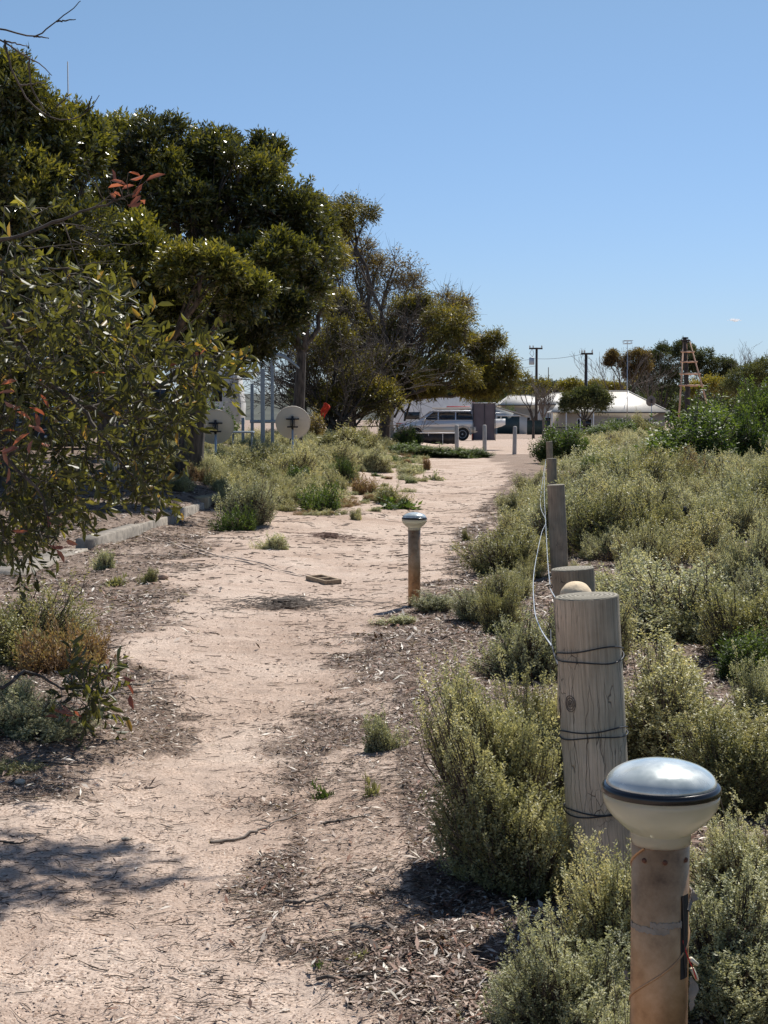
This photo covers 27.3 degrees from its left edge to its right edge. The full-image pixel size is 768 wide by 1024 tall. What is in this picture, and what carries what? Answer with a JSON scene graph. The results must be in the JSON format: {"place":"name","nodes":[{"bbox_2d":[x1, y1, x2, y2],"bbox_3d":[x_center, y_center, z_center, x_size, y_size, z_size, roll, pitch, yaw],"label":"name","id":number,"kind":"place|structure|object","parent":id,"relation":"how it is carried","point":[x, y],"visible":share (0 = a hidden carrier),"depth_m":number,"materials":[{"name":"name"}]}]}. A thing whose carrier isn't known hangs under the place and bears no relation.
{"place":"outdoors","nodes":[
{"label":"outdoors","id":0,"kind":"place"},
{"bbox_2d":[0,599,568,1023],"bbox_3d":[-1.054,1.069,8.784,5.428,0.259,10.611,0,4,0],"label":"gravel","id":1,"kind":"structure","parent":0,"point":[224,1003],"depth_m":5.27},
{"bbox_2d":[0,420,767,1023],"bbox_3d":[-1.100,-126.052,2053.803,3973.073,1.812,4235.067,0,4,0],"label":"ground","id":2,"kind":"structure","parent":0,"point":[332,560],"depth_m":6.78,"materials":[{"name":"sand"}]},
{"bbox_2d":[0,673,47,709],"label":"saltbush","id":3,"kind":"object","parent":2,"relation":"on","point":[21,688],"visible":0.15,"depth_m":8.04,"materials":[{"name":"green plant"}]},
{"bbox_2d":[0,755,50,775],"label":"shrub","id":4,"kind":"object","parent":2,"relation":"on","point":[11,765],"visible":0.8,"depth_m":6.99,"materials":[{"name":"green plant"}]},
{"bbox_2d":[0,683,103,743],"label":"saltbush","id":5,"kind":"object","parent":2,"relation":"on","point":[17,719],"visible":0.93,"depth_m":7.66,"materials":[{"name":"green plant"}]},
{"bbox_2d":[0,565,113,666],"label":"shrub","id":6,"kind":"object","parent":2,"relation":"on","point":[10,626],"visible":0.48,"depth_m":10.64,"materials":[{"name":"green plant"}]},
{"bbox_2d":[12,606,104,675],"bbox_3d":[-2.047,0.869,9.982,0.575,0.530,0.478,-1,4,-16],"label":"shrub","id":7,"kind":"object","parent":2,"relation":"on","point":[38,657],"visible":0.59,"depth_m":9.89,"materials":[{"name":"green plant"}]},
{"bbox_2d":[0,42,133,486],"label":"gum tree","id":8,"kind":"object","parent":2,"relation":"on","point":[48,159],"visible":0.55,"depth_m":25.46,"materials":[{"name":"green plant"}]},
{"bbox_2d":[60,613,113,662],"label":"shrub","id":9,"kind":"object","parent":2,"relation":"on","point":[93,646],"visible":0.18,"depth_m":10.37,"materials":[{"name":"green plant"}]},
{"bbox_2d":[16,389,175,449],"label":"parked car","id":10,"kind":"object","parent":2,"relation":"on","point":[43,435],"visible":0.14,"depth_m":45.81,"materials":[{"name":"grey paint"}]},
{"bbox_2d":[89,547,116,570],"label":"saltbush","id":11,"kind":"object","parent":2,"relation":"on","point":[104,560],"visible":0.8,"depth_m":17.32,"materials":[{"name":"green plant"}]},
{"bbox_2d":[0,482,241,574],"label":"concrete kerb","id":12,"kind":"structure","parent":2,"relation":"on","point":[120,533],"depth_m":21.25,"materials":[{"name":"concrete"}]},
{"bbox_2d":[0,1,258,748],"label":"broad leaved gum","id":13,"kind":"object","parent":2,"relation":"on","point":[149,411],"visible":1,"depth_m":7.81,"materials":[{"name":"green plant"}]},
{"bbox_2d":[22,204,286,469],"bbox_3d":[-4.127,-2.991,27.730,4.516,4.954,4.681,-1,4,-14],"label":"gum tree","id":14,"kind":"object","parent":2,"relation":"on","point":[177,276],"visible":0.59,"depth_m":26.65,"materials":[{"name":"green plant"}]},
{"bbox_2d":[15,175,336,457],"bbox_3d":[-5.711,-5.117,38.614,9.180,7.766,3.235,0,4,0],"label":"gum tree","id":15,"kind":"object","parent":2,"relation":"on","point":[103,424],"depth_m":38.83,"materials":[{"name":"green plant"}]},
{"bbox_2d":[80,104,349,473],"bbox_3d":[-3.399,-4.323,30.769,5.535,7.373,4.312,0,4,0],"label":"gum tree","id":16,"kind":"object","parent":2,"relation":"on","point":[205,180],"visible":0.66,"depth_m":30.30,"materials":[{"name":"green plant"}]},
{"bbox_2d":[204,409,233,451],"bbox_3d":[-3.776,-1.537,36.112,0.636,1.605,0.841,2,4,31],"label":"satellite dish","id":17,"kind":"object","parent":2,"relation":"on","point":[221,422],"visible":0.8,"depth_m":35.95,"materials":[{"name":"beige paint"}]},
{"bbox_2d":[207,367,245,423],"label":"caravan","id":18,"kind":"object","parent":2,"relation":"on","point":[225,401],"visible":0.17,"depth_m":61.85,"materials":[{"name":"white paint"}]},
{"bbox_2d":[223,380,238,422],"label":"door","id":19,"kind":"structure","parent":18,"relation":"in","point":[226,401],"depth_m":61.85,"materials":[{"name":"beige paint"}]},
{"bbox_2d":[146,537,307,576],"bbox_3d":[-2.008,0.544,19.285,0.114,0.112,5.578,-2,4,-27],"label":"timber edging","id":20,"kind":"object","parent":2,"relation":"on","point":[286,571],"visible":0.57,"depth_m":18.57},
{"bbox_2d":[207,500,258,531],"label":"shrub","id":21,"kind":"object","parent":2,"relation":"on","point":[240,522],"visible":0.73,"depth_m":23.75,"materials":[{"name":"green plant"}]},
{"bbox_2d":[217,446,275,475],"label":"saltbush","id":22,"kind":"object","parent":2,"relation":"on","point":[252,460],"visible":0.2,"depth_m":33.72,"materials":[{"name":"green plant"}]},
{"bbox_2d":[211,472,285,526],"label":"saltbush","id":23,"kind":"object","parent":2,"relation":"on","point":[262,503],"visible":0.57,"depth_m":24.39,"materials":[{"name":"green plant"}]},
{"bbox_2d":[240,436,289,464],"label":"saltbush","id":24,"kind":"object","parent":2,"relation":"on","point":[265,451],"visible":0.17,"depth_m":36.92,"materials":[{"name":"green plant"}]},
{"bbox_2d":[240,353,298,444],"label":"shelter frame","id":25,"kind":"object","parent":2,"relation":"on","point":[262,421],"visible":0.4,"depth_m":45.27,"materials":[{"name":"grey paint"}]},
{"bbox_2d":[249,530,289,549],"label":"saltbush","id":26,"kind":"object","parent":2,"relation":"on","point":[275,543],"visible":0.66,"depth_m":20.20,"materials":[{"name":"green plant"}]},
{"bbox_2d":[275,406,309,452],"bbox_3d":[-2.123,-1.561,38.120,0.718,1.976,0.766,2,4,35],"label":"satellite dish","id":27,"kind":"object","parent":2,"relation":"on","point":[291,422],"visible":1,"depth_m":37.92,"materials":[{"name":"beige paint"}]},
{"bbox_2d":[264,435,325,475],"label":"saltbush","id":28,"kind":"object","parent":2,"relation":"on","point":[298,457],"visible":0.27,"depth_m":35.68,"materials":[{"name":"green plant"}]},
{"bbox_2d":[173,595,433,614],"bbox_3d":[-0.685,0.825,14.166,2.464,0.112,1.688,0,4,0],"label":"twig pile","id":29,"kind":"object","parent":2,"relation":"on","point":[296,602],"visible":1,"depth_m":14.14,"materials":[{"name":"wood"}]},
{"bbox_2d":[306,403,327,436],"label":"green bush","id":30,"kind":"object","parent":2,"relation":"on","point":[315,425],"visible":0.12,"depth_m":53.71,"materials":[{"name":"green plant"}]},
{"bbox_2d":[276,179,358,446],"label":"gum tree","id":31,"kind":"object","parent":2,"relation":"on","point":[299,388],"visible":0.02,"depth_m":47.67,"materials":[{"name":"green plant"}]},
{"bbox_2d":[293,476,343,511],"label":"shrub","id":32,"kind":"object","parent":2,"relation":"on","point":[325,498],"visible":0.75,"depth_m":28.75,"materials":[{"name":"green plant"}]},
{"bbox_2d":[307,433,368,469],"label":"saltbush","id":33,"kind":"object","parent":2,"relation":"on","point":[330,457],"visible":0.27,"depth_m":41.80,"materials":[{"name":"green plant"}]},
{"bbox_2d":[322,466,353,495],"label":"saltbush","id":34,"kind":"object","parent":2,"relation":"on","point":[335,476],"visible":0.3,"depth_m":32.88,"materials":[{"name":"green plant"}]},
{"bbox_2d":[309,419,372,449],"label":"green bush","id":35,"kind":"object","parent":2,"relation":"on","point":[340,437],"visible":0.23,"depth_m":49.63,"materials":[{"name":"green plant"}]},
{"bbox_2d":[222,274,466,433],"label":"spreading tree","id":36,"kind":"object","parent":2,"relation":"on","point":[366,395],"visible":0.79,"depth_m":59.34,"materials":[{"name":"green plant"}]},
{"bbox_2d":[332,451,360,483],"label":"shrub","id":37,"kind":"object","parent":2,"relation":"on","point":[346,469],"visible":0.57,"depth_m":36.94,"materials":[{"name":"green plant"}]},
{"bbox_2d":[350,471,382,494],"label":"shrub","id":38,"kind":"object","parent":2,"relation":"on","point":[362,488],"visible":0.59,"depth_m":33.91,"materials":[{"name":"brown plant"}]},
{"bbox_2d":[347,441,392,472],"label":"saltbush","id":39,"kind":"object","parent":2,"relation":"on","point":[369,459],"visible":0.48,"depth_m":43.77,"materials":[{"name":"green plant"}]},
{"bbox_2d":[275,223,486,429],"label":"spreading tree","id":40,"kind":"object","parent":2,"relation":"on","point":[378,265],"visible":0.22,"depth_m":71.23,"materials":[{"name":"green plant"}]},
{"bbox_2d":[0,450,767,1023],"bbox_3d":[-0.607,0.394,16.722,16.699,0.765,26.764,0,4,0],"label":"bark litter","id":41,"kind":"object","parent":2,"relation":"on","point":[436,924],"visible":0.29,"depth_m":6.83,"materials":[{"name":"wood"}]},
{"bbox_2d":[0,577,767,1023],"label":"bark strips","id":42,"kind":"object","parent":2,"relation":"on","point":[470,959],"visible":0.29,"depth_m":5.84,"materials":[{"name":"wood"}]},
{"bbox_2d":[360,703,412,752],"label":"saltbush","id":43,"kind":"object","parent":2,"relation":"on","point":[379,738],"visible":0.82,"depth_m":7.35,"materials":[{"name":"green plant"}]},
{"bbox_2d":[367,613,418,625],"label":"saltbush","id":44,"kind":"object","parent":2,"relation":"on","point":[403,620],"visible":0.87,"depth_m":12.73,"materials":[{"name":"green plant"}]},
{"bbox_2d":[373,481,417,504],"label":"shrub","id":45,"kind":"object","parent":2,"relation":"on","point":[387,492],"visible":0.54,"depth_m":30.92,"materials":[{"name":"green plant"}]},
{"bbox_2d":[376,493,422,509],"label":"weed","id":46,"kind":"object","parent":2,"relation":"on","point":[404,504],"visible":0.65,"depth_m":29.46,"materials":[{"name":"green plant"}]},
{"bbox_2d":[287,187,523,440],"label":"spreading tree","id":47,"kind":"object","parent":2,"relation":"on","point":[484,366],"visible":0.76,"depth_m":65.43,"materials":[{"name":"green plant"}]},
{"bbox_2d":[388,423,424,445],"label":"green bush","id":48,"kind":"object","parent":2,"relation":"on","point":[409,435],"visible":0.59,"depth_m":63.56,"materials":[{"name":"green plant"}]},
{"bbox_2d":[61,426,767,658],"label":"saltbush scrub","id":49,"kind":"object","parent":2,"relation":"on","point":[643,501],"visible":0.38,"depth_m":20.44,"materials":[{"name":"plant"}]},
{"bbox_2d":[402,512,426,605],"bbox_3d":[0.269,0.493,14.058,0.224,0.984,0.224,0,4,0],"label":"solar lamp","id":50,"kind":"object","parent":2,"relation":"on","point":[414,522],"visible":0.91,"depth_m":14.00,"materials":[{"name":"wood"}]},
{"bbox_2d":[406,587,455,613],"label":"saltbush","id":51,"kind":"object","parent":2,"relation":"on","point":[424,603],"visible":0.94,"depth_m":13.22,"materials":[{"name":"green plant"}]},
{"bbox_2d":[393,396,471,432],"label":"caravan","id":52,"kind":"object","parent":2,"relation":"on","point":[426,409],"visible":0.12,"depth_m":107.76,"materials":[{"name":"white paint"}]},
{"bbox_2d":[416,432,454,444],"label":"bench","id":53,"kind":"object","parent":2,"relation":"on","point":[442,438],"visible":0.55,"depth_m":73.92,"materials":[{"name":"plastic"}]},
{"bbox_2d":[397,406,476,440],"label":"parked car","id":54,"kind":"object","parent":2,"relation":"on","point":[450,417],"visible":0.57,"depth_m":92.95,"materials":[{"name":"silver metal"}]},
{"bbox_2d":[407,442,475,457],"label":"hedge plant","id":55,"kind":"object","parent":2,"relation":"on","point":[439,451],"visible":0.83,"depth_m":54.80,"materials":[{"name":"green plant"}]},
{"bbox_2d":[446,446,495,458],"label":"hedge plant","id":56,"kind":"object","parent":2,"relation":"on","point":[477,453],"visible":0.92,"depth_m":54.59,"materials":[{"name":"green plant"}]},
{"bbox_2d":[447,581,497,621],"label":"saltbush","id":57,"kind":"object","parent":2,"relation":"on","point":[463,608],"visible":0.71,"depth_m":12.58,"materials":[{"name":"green plant"}]},
{"bbox_2d":[472,402,495,440],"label":"shower tent","id":58,"kind":"object","parent":2,"relation":"on","point":[484,414],"visible":0.92,"depth_m":92.78,"materials":[{"name":"grey fabric"}]},
{"bbox_2d":[409,639,562,813],"bbox_3d":[0.349,0.842,5.395,0.537,0.791,0.456,0,4,0],"label":"saltbush","id":59,"kind":"object","parent":2,"relation":"on","point":[498,731],"visible":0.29,"depth_m":5.27,"materials":[{"name":"green plant"}]},
{"bbox_2d":[415,658,578,903],"bbox_3d":[0.371,0.861,5.062,0.550,0.828,0.495,0,4,0],"label":"saltbush","id":60,"kind":"object","parent":2,"relation":"on","point":[508,841],"visible":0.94,"depth_m":4.99,"materials":[{"name":"green plant"}]},
{"bbox_2d":[472,578,524,633],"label":"saltbush","id":61,"kind":"object","parent":2,"relation":"on","point":[490,611],"visible":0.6,"depth_m":12.01,"materials":[{"name":"green plant"}]},
{"bbox_2d":[448,522,550,574],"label":"saltbush","id":62,"kind":"object","parent":2,"relation":"on","point":[486,556],"visible":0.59,"depth_m":16.93,"materials":[{"name":"green plant"}]},
{"bbox_2d":[463,596,557,680],"bbox_3d":[0.927,0.790,9.849,0.710,0.603,0.693,3,5,40],"label":"saltbush","id":63,"kind":"object","parent":2,"relation":"on","point":[520,649],"visible":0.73,"depth_m":9.75,"materials":[{"name":"green plant"}]},
{"bbox_2d":[496,406,528,433],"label":"shed","id":64,"kind":"structure","parent":2,"relation":"on","point":[516,419],"depth_m":195.64,"materials":[{"name":"white paint"}]},
{"bbox_2d":[497,416,518,433],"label":"roller door","id":65,"kind":"structure","parent":64,"relation":"in","point":[510,421],"depth_m":195.65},
{"bbox_2d":[493,483,537,513],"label":"saltbush","id":66,"kind":"object","parent":2,"relation":"on","point":[511,503],"visible":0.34,"depth_m":26.98,"materials":[{"name":"green plant"}]},
{"bbox_2d":[496,395,541,425],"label":"house","id":67,"kind":"structure","parent":2,"relation":"on","point":[518,404],"depth_m":225.26,"materials":[{"name":"white paint"}]},
{"bbox_2d":[285,380,766,424],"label":"woodland","id":68,"kind":"object","parent":2,"relation":"on","point":[674,401],"visible":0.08,"depth_m":332.93,"materials":[{"name":"green plant"}]},
{"bbox_2d":[490,645,564,809],"bbox_3d":[0.652,0.880,6.305,0.491,0.681,0.420,0,4,4],"label":"saltbush","id":69,"kind":"object","parent":2,"relation":"on","point":[538,704],"visible":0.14,"depth_m":6.27,"materials":[{"name":"green plant"}]},
{"bbox_2d":[501,367,558,437],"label":"background tree","id":70,"kind":"object","parent":2,"relation":"on","point":[539,381],"visible":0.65,"depth_m":149.51,"materials":[{"name":"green plant"}]},
{"bbox_2d":[456,891,630,1023],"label":"saltbush","id":71,"kind":"object","parent":2,"relation":"on","point":[541,987],"visible":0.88,"depth_m":3.75,"materials":[{"name":"green plant"}]},
{"bbox_2d":[527,374,563,438],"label":"bare tree","id":72,"kind":"object","parent":2,"relation":"on","point":[543,404],"visible":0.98,"depth_m":139.54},
{"bbox_2d":[547,484,567,569],"bbox_3d":[1.834,0.322,16.652,0.187,1.226,0.188,-3,4,0],"label":"fence post","id":73,"kind":"object","parent":2,"relation":"on","point":[557,526],"visible":0.76,"depth_m":16.57,"materials":[{"name":"wood"}]},
{"bbox_2d":[527,415,597,462],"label":"green bush","id":74,"kind":"object","parent":2,"relation":"on","point":[564,443],"visible":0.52,"depth_m":49.78,"materials":[{"name":"green plant"}]},
{"bbox_2d":[551,566,595,668],"bbox_3d":[0.913,0.815,7.365,0.202,1.117,0.201,-4,4,0],"label":"fence post","id":75,"kind":"object","parent":2,"relation":"on","point":[561,577],"visible":0.21,"depth_m":7.27,"materials":[{"name":"wood"}]},
{"bbox_2d":[557,581,591,721],"bbox_3d":[0.743,0.773,6.207,0.131,1.057,0.626,0,4,6],"label":"stay log","id":76,"kind":"object","parent":2,"relation":"on","point":[573,587],"visible":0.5,"depth_m":5.90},
{"bbox_2d":[533,822,631,990],"bbox_3d":[0.582,1.053,4.170,0.320,0.480,0.374,-3,4,-37],"label":"saltbush","id":77,"kind":"object","parent":2,"relation":"on","point":[595,907],"visible":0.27,"depth_m":4.12,"materials":[{"name":"green plant"}]},
{"bbox_2d":[556,379,616,431],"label":"background tree","id":78,"kind":"object","parent":2,"relation":"on","point":[593,396],"visible":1,"depth_m":99.49,"materials":[{"name":"green plant"}]},
{"bbox_2d":[554,592,631,901],"bbox_3d":[0.667,0.876,4.964,0.215,1.241,0.215,-3,4,0],"label":"fence post","id":79,"kind":"object","parent":2,"relation":"on","point":[593,726],"visible":0.67,"depth_m":4.87,"materials":[{"name":"wood"}]},
{"bbox_2d":[547,390,670,434],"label":"house","id":80,"kind":"structure","parent":2,"relation":"on","point":[618,410],"depth_m":168.19,"materials":[{"name":"white paint"}]},
{"bbox_2d":[592,961,629,1023],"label":"saltbush","id":81,"kind":"object","parent":2,"relation":"on","point":[607,1018],"visible":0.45,"depth_m":3.43,"materials":[{"name":"green plant"}]},
{"bbox_2d":[573,347,668,390],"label":"bare tree","id":82,"kind":"object","parent":2,"relation":"on","point":[605,376],"visible":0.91,"depth_m":204.29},
{"bbox_2d":[601,417,644,433],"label":"green bush","id":83,"kind":"object","parent":2,"relation":"on","point":[627,423],"visible":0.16,"depth_m":93.97,"materials":[{"name":"green plant"}]},
{"bbox_2d":[610,581,642,666],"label":"saltbush","id":84,"kind":"object","parent":2,"relation":"on","point":[626,635],"visible":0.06,"depth_m":10.21,"materials":[{"name":"green plant"}]},
{"bbox_2d":[601,347,654,393],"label":"background tree","id":85,"kind":"object","parent":2,"relation":"on","point":[612,357],"visible":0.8,"depth_m":208.67,"materials":[{"name":"green plant"}]},
{"bbox_2d":[595,542,678,605],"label":"saltbush","id":86,"kind":"object","parent":2,"relation":"on","point":[599,581],"visible":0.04,"depth_m":12.64,"materials":[{"name":"green plant"}]},
{"bbox_2d":[634,355,680,398],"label":"bare tree","id":87,"kind":"object","parent":2,"relation":"on","point":[647,387],"visible":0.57,"depth_m":223.23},
{"bbox_2d":[601,757,721,1023],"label":"solar lamp","id":88,"kind":"object","parent":2,"relation":"on","point":[662,809],"visible":1,"depth_m":2.96,"materials":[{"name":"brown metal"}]},
{"bbox_2d":[625,336,701,407],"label":"background tree","id":89,"kind":"object","parent":2,"relation":"on","point":[663,349],"visible":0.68,"depth_m":228.60,"materials":[{"name":"green plant"}]},
{"bbox_2d":[595,540,752,645],"bbox_3d":[2.219,0.601,11.609,1.495,0.824,1.533,1,4,11],"label":"saltbush","id":90,"kind":"object","parent":2,"relation":"on","point":[651,607],"visible":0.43,"depth_m":11.38,"materials":[{"name":"green plant"}]},
{"bbox_2d":[605,840,767,1023],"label":"saltbush","id":91,"kind":"object","parent":2,"relation":"on","point":[731,959],"visible":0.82,"depth_m":3.92,"materials":[{"name":"green plant"}]},
{"bbox_2d":[631,385,743,458],"bbox_3d":[7.636,-2.047,39.932,2.837,2.318,3.729,1,4,10],"label":"green bush","id":92,"kind":"object","parent":2,"relation":"on","point":[681,434],"visible":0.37,"depth_m":39.43,"materials":[{"name":"green plant"}]},
{"bbox_2d":[678,337,706,417],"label":"timber tower","id":93,"kind":"structure","parent":2,"relation":"on","point":[685,351],"depth_m":119.30,"materials":[{"name":"wood"}]},
{"bbox_2d":[623,618,767,760],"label":"saltbush","id":94,"kind":"object","parent":2,"relation":"on","point":[653,710],"visible":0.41,"depth_m":6.83,"materials":[{"name":"green plant"}]},
{"bbox_2d":[681,385,737,427],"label":"green bush","id":95,"kind":"object","parent":2,"relation":"on","point":[707,405],"visible":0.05,"depth_m":70.07,"materials":[{"name":"green plant"}]},
{"bbox_2d":[682,373,739,405],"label":"background tree","id":96,"kind":"object","parent":2,"relation":"on","point":[710,383],"visible":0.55,"depth_m":168.97,"materials":[{"name":"green plant"}]},
{"bbox_2d":[683,344,739,407],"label":"background tree","id":97,"kind":"object","parent":2,"relation":"on","point":[716,364],"visible":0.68,"depth_m":233.37,"materials":[{"name":"green plant"}]},
{"bbox_2d":[662,691,767,819],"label":"saltbush","id":98,"kind":"object","parent":2,"relation":"on","point":[736,761],"visible":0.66,"depth_m":6.03,"materials":[{"name":"green plant"}]},
{"bbox_2d":[689,771,767,919],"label":"saltbush","id":99,"kind":"object","parent":2,"relation":"on","point":[726,857],"visible":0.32,"depth_m":4.94,"materials":[{"name":"green plant"}]},
{"bbox_2d":[697,390,767,459],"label":"green bush","id":100,"kind":"object","parent":2,"relation":"on","point":[749,436],"visible":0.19,"depth_m":40.51,"materials":[{"name":"green plant"}]},
{"bbox_2d":[707,498,767,592],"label":"saltbush","id":101,"kind":"object","parent":2,"relation":"on","point":[759,548],"visible":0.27,"depth_m":14.45,"materials":[{"name":"green plant"}]},
{"bbox_2d":[709,616,767,684],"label":"green bush","id":102,"kind":"object","parent":2,"relation":"on","point":[728,656],"visible":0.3,"depth_m":9.57,"materials":[{"name":"green plant"}]},
{"bbox_2d":[715,352,767,400],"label":"background tree","id":103,"kind":"object","parent":2,"relation":"on","point":[758,368],"visible":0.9,"depth_m":129.22,"materials":[{"name":"green plant"}]},
{"bbox_2d":[724,639,767,745],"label":"saltbush","id":104,"kind":"object","parent":2,"relation":"on","point":[757,688],"visible":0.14,"depth_m":7.28,"materials":[{"name":"green plant"}]},
{"bbox_2d":[728,368,767,436],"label":"green bush","id":105,"kind":"object","parent":2,"relation":"on","point":[762,402],"visible":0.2,"depth_m":59.27,"materials":[{"name":"green plant"}]},
{"bbox_2d":[0,0,767,393],"label":"sky","id":106,"kind":"structure","parent":0,"point":[597,170],"materials":[{"name":"blue"}]},
{"bbox_2d":[169,393,713,419],"bbox_3d":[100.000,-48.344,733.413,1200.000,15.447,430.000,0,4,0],"label":"hills","id":107,"kind":"structure","parent":0,"point":[257,410],"depth_m":585.86,"materials":[{"name":"plant"}]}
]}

